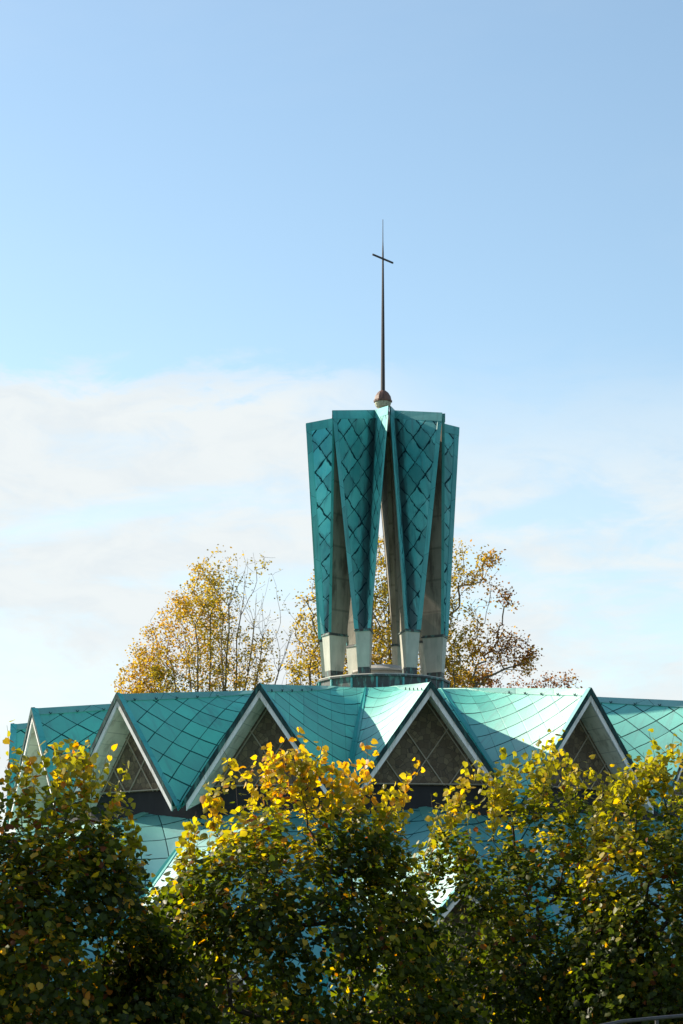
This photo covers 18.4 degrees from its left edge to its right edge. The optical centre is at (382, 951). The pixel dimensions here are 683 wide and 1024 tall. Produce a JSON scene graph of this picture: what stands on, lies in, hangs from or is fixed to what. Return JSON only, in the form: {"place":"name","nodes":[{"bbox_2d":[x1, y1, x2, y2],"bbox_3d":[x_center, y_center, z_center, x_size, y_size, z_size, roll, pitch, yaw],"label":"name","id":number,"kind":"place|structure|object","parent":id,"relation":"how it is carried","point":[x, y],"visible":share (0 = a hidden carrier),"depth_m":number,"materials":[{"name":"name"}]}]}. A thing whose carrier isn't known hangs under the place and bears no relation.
{"place":"outdoors","nodes":[
{"label":"outdoors","id":0,"kind":"place"},
{"bbox_2d":[0,0,682,834],"label":"sky","id":1,"kind":"structure","parent":0,"point":[198,198],"materials":[{"name":"blue"}]},
{"bbox_3d":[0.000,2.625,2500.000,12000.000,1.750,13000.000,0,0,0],"label":"ground","id":2,"kind":"structure","parent":0,"visible":0},
{"bbox_2d":[0,720,219,1023],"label":"linden tree","id":3,"kind":"object","parent":2,"relation":"on","point":[30,993],"visible":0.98,"depth_m":24.98,"materials":[{"name":"green plant"}]},
{"bbox_2d":[114,544,308,693],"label":"multistem tree","id":4,"kind":"object","parent":2,"relation":"on","point":[155,671],"visible":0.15,"depth_m":111.26,"materials":[{"name":"yellow plant"}]},
{"bbox_2d":[91,726,490,1023],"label":"linden tree","id":5,"kind":"object","parent":2,"relation":"on","point":[433,997],"visible":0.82,"depth_m":26.50,"materials":[{"name":"green plant"}]},
{"bbox_2d":[0,234,682,1022],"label":"church","id":6,"kind":"structure","parent":2,"relation":"on","point":[398,468],"depth_m":66.16,"materials":[{"name":"teal metal"}]},
{"bbox_2d":[281,535,542,687],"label":"autumn tree","id":7,"kind":"object","parent":2,"relation":"on","point":[455,678],"visible":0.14,"depth_m":105.52,"materials":[{"name":"yellow plant"}]},
{"bbox_2d":[347,726,672,1023],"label":"linden tree","id":8,"kind":"object","parent":2,"relation":"on","point":[527,983],"visible":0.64,"depth_m":29.09,"materials":[{"name":"green plant"}]},
{"bbox_2d":[451,659,582,688],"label":"autumn tree","id":9,"kind":"object","parent":2,"relation":"on","point":[554,683],"visible":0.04,"depth_m":117.82,"materials":[{"name":"brown plant"}]},
{"bbox_2d":[523,728,682,1023],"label":"linden tree","id":10,"kind":"object","parent":2,"relation":"on","point":[574,1001],"visible":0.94,"depth_m":28.01,"materials":[{"name":"green plant"}]},
{"bbox_2d":[602,1014,682,1023],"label":"handrail","id":11,"kind":"object","parent":2,"relation":"on","point":[656,1018],"visible":1,"depth_m":21.34,"materials":[{"name":"metal"}]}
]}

